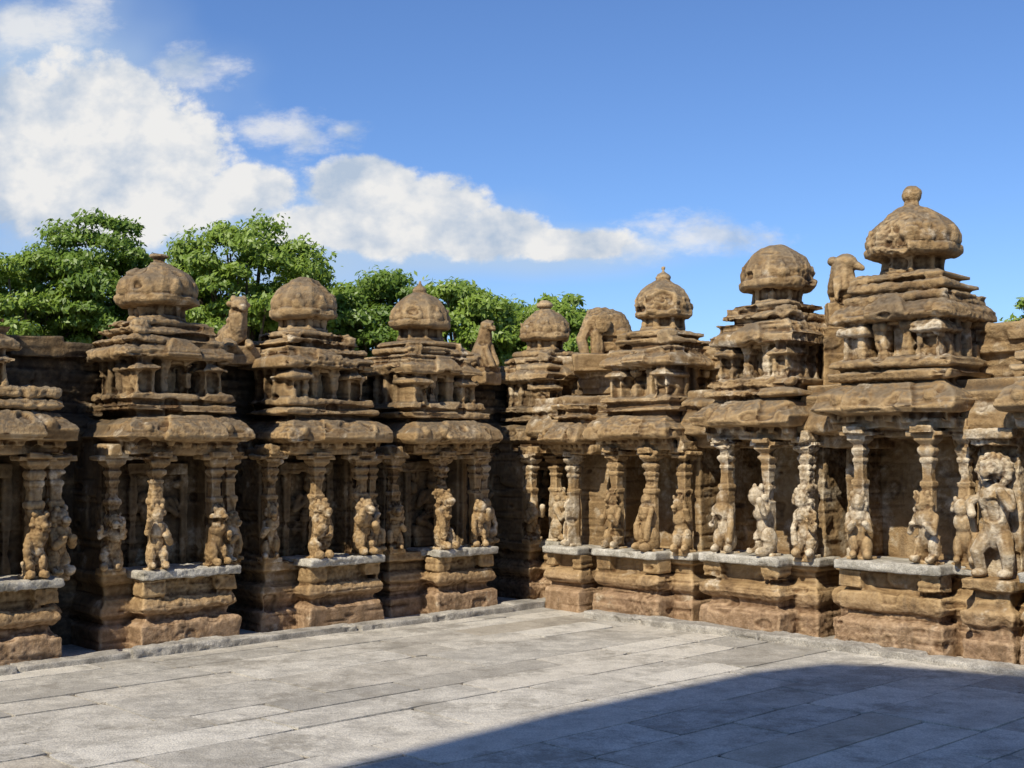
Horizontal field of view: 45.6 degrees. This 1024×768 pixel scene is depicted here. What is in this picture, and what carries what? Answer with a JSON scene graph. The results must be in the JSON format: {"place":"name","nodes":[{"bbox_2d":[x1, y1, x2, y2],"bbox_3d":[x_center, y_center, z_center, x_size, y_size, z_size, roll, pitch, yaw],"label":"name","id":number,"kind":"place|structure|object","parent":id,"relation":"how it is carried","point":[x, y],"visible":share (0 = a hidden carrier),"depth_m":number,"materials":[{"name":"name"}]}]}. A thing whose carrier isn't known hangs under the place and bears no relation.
{"place":"outdoors","nodes":[
{"label":"outdoors","id":0,"kind":"place"},
{"bbox_2d":[0,597,1023,767],"bbox_3d":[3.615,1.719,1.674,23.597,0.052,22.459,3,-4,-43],"label":"stone paving","id":1,"kind":"structure","parent":0,"point":[532,681],"depth_m":7.72,"materials":[{"name":"stone"}]},
{"bbox_2d":[0,318,79,665],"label":"temple shrine","id":2,"kind":"object","parent":1,"relation":"on","point":[37,569],"visible":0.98,"depth_m":9.30,"materials":[{"name":"stone"}]},
{"bbox_2d":[0,246,95,343],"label":"leafy tree","id":3,"kind":"object","parent":1,"relation":"on","point":[15,275],"visible":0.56,"depth_m":24.71,"materials":[{"name":"green plant"}]},
{"bbox_2d":[12,208,165,341],"bbox_3d":[-9.031,-0.204,26.110,3.491,7.135,3.594,0,-3,0],"label":"leafy tree","id":4,"kind":"object","parent":1,"relation":"on","point":[95,269],"visible":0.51,"depth_m":25.40,"materials":[{"name":"green plant"}]},
{"bbox_2d":[69,253,255,650],"bbox_3d":[-3.012,0.557,10.496,1.371,3.389,1.284,3,-4,-43],"label":"temple shrine","id":5,"kind":"object","parent":1,"relation":"on","point":[157,558],"visible":0.96,"depth_m":10.21,"materials":[{"name":"stone"}]},
{"bbox_2d":[160,207,344,340],"bbox_3d":[-5.747,-0.228,26.128,4.300,7.185,3.988,0,-3,0],"label":"leafy tree","id":6,"kind":"object","parent":1,"relation":"on","point":[209,273],"visible":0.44,"depth_m":25.22,"materials":[{"name":"green plant"}]},
{"bbox_2d":[6,335,507,644],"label":"temple wall","id":7,"kind":"structure","parent":1,"relation":"on","point":[63,365],"depth_m":10.38,"materials":[{"name":"stone"}]},
{"bbox_2d":[215,295,260,365],"bbox_3d":[-2.597,-0.490,11.391,0.410,0.662,0.543,2,-4,-32],"label":"lion statue","id":8,"kind":"object","parent":7,"relation":"on","point":[238,343],"visible":0.76,"depth_m":11.24,"materials":[{"name":"stone"}]},
{"bbox_2d":[466,320,500,384],"bbox_3d":[-0.367,-0.352,13.527,0.427,0.737,0.413,-2,-4,29],"label":"stone lion statue","id":9,"kind":"object","parent":7,"relation":"on","point":[486,364],"visible":0.78,"depth_m":13.46,"materials":[{"name":"stone"}]},
{"bbox_2d":[0,597,544,675],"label":"granite kerb","id":10,"kind":"structure","parent":1,"relation":"on","point":[191,644],"depth_m":10.17,"materials":[{"name":"grey stone"}]},
{"bbox_2d":[230,277,393,632],"bbox_3d":[-1.912,0.648,11.544,1.414,3.317,1.273,3,-4,-43],"label":"temple shrine","id":11,"kind":"object","parent":1,"relation":"on","point":[313,532],"visible":0.91,"depth_m":11.22,"materials":[{"name":"stone"}]},
{"bbox_2d":[326,278,383,355],"bbox_3d":[-4.160,0.458,28.026,2.526,6.026,2.238,0,-3,0],"label":"leafy tree","id":12,"kind":"object","parent":1,"relation":"on","point":[338,288],"visible":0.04,"depth_m":27.89,"materials":[{"name":"green plant"}]},
{"bbox_2d":[331,265,426,357],"bbox_3d":[-3.065,0.382,27.980,3.079,6.172,3.490,-2,-4,32],"label":"leafy tree","id":13,"kind":"object","parent":1,"relation":"on","point":[383,291],"visible":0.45,"depth_m":27.31,"materials":[{"name":"green plant"}]},
{"bbox_2d":[356,281,502,617],"bbox_3d":[-0.871,0.647,12.525,1.451,3.420,1.285,3,-4,-43],"label":"temple shrine","id":14,"kind":"object","parent":1,"relation":"on","point":[426,406],"visible":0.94,"depth_m":12.21,"materials":[{"name":"stone"}]},
{"bbox_2d":[387,274,519,366],"bbox_3d":[-1.255,0.476,27.075,3.034,5.884,2.825,0,-3,0],"label":"leafy tree","id":15,"kind":"object","parent":1,"relation":"on","point":[465,305],"visible":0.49,"depth_m":26.49,"materials":[{"name":"green plant"}]},
{"bbox_2d":[459,294,535,365],"bbox_3d":[-0.245,0.649,29.981,2.618,5.860,3.081,0,-3,0],"label":"leafy tree","id":16,"kind":"object","parent":1,"relation":"on","point":[518,307],"depth_m":30.03,"materials":[{"name":"green plant"}]},
{"bbox_2d":[489,300,577,599],"bbox_3d":[0.392,0.738,13.729,1.115,3.378,1.277,3,-4,-43],"label":"temple shrine","id":17,"kind":"object","parent":1,"relation":"on","point":[525,498],"visible":0.53,"depth_m":13.41,"materials":[{"name":"brown stone"}]},
{"bbox_2d":[496,292,590,358],"bbox_3d":[0.875,0.671,28.081,2.901,5.606,2.958,0,-3,0],"label":"leafy tree","id":18,"kind":"object","parent":1,"relation":"on","point":[570,314],"visible":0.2,"depth_m":27.36,"materials":[{"name":"green plant"}]},
{"bbox_2d":[537,403,610,612],"bbox_3d":[0.858,1.286,12.763,1.271,2.172,0.570,3,-4,-43],"label":"temple shrine","id":19,"kind":"object","parent":1,"relation":"on","point":[570,574],"visible":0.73,"depth_m":12.48,"materials":[{"name":"stone"}]},
{"bbox_2d":[582,266,720,620],"bbox_3d":[1.509,0.580,12.121,1.264,3.525,1.166,3,-4,-43],"label":"temple shrine","id":20,"kind":"object","parent":1,"relation":"on","point":[660,363],"visible":0.89,"depth_m":11.77,"materials":[{"name":"stone"}]},
{"bbox_2d":[688,244,848,637],"bbox_3d":[2.434,0.501,11.150,1.266,3.568,1.202,3,-4,-43],"label":"temple shrine","id":21,"kind":"object","parent":1,"relation":"on","point":[769,343],"visible":0.91,"depth_m":10.81,"materials":[{"name":"stone"}]},
{"bbox_2d":[525,318,1023,559],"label":"temple wall","id":22,"kind":"structure","parent":1,"relation":"on","point":[1000,343],"depth_m":10.63,"materials":[{"name":"brown stone"}]},
{"bbox_2d":[571,307,631,372],"bbox_3d":[1.005,-0.475,13.201,0.717,0.719,0.547,0,-3,4],"label":"stone elephant statue","id":23,"kind":"object","parent":22,"relation":"on","point":[603,327],"visible":0.71,"depth_m":13.01,"materials":[{"name":"stone"}]},
{"bbox_2d":[821,253,864,384],"bbox_3d":[3.023,-0.552,11.078,0.461,1.261,0.402,0,-3,6],"label":"lion statue","id":24,"kind":"object","parent":22,"relation":"on","point":[844,267],"visible":0.43,"depth_m":10.96,"materials":[{"name":"stone"}]},
{"bbox_2d":[583,609,1023,675],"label":"granite kerb","id":25,"kind":"structure","parent":1,"relation":"on","point":[851,646],"depth_m":10.02,"materials":[{"name":"grey stone"}]},
{"bbox_2d":[810,186,996,656],"bbox_3d":[3.367,0.279,10.164,1.284,3.916,1.369,3,-4,-43],"label":"temple shrine","id":26,"kind":"object","parent":1,"relation":"on","point":[912,315],"visible":0.84,"depth_m":9.86,"materials":[{"name":"stone"}]},
{"bbox_2d":[960,427,1023,664],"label":"guardian lion relief","id":27,"kind":"object","parent":1,"relation":"on","point":[990,617],"visible":0.87,"depth_m":9.29,"materials":[{"name":"stone"}]},
{"bbox_2d":[993,350,1023,664],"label":"temple shrine","id":28,"kind":"object","parent":1,"relation":"on","point":[1010,399],"visible":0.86,"depth_m":9.07,"materials":[{"name":"stone"}]},
{"bbox_2d":[999,297,1023,321],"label":"leafy tree","id":29,"kind":"object","parent":1,"relation":"on","point":[1019,305],"visible":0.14,"depth_m":24.11,"materials":[{"name":"green plant"}]},
{"bbox_2d":[0,0,1023,348],"label":"sky","id":30,"kind":"structure","parent":0,"point":[524,150],"materials":[{"name":"blue"}]}
]}

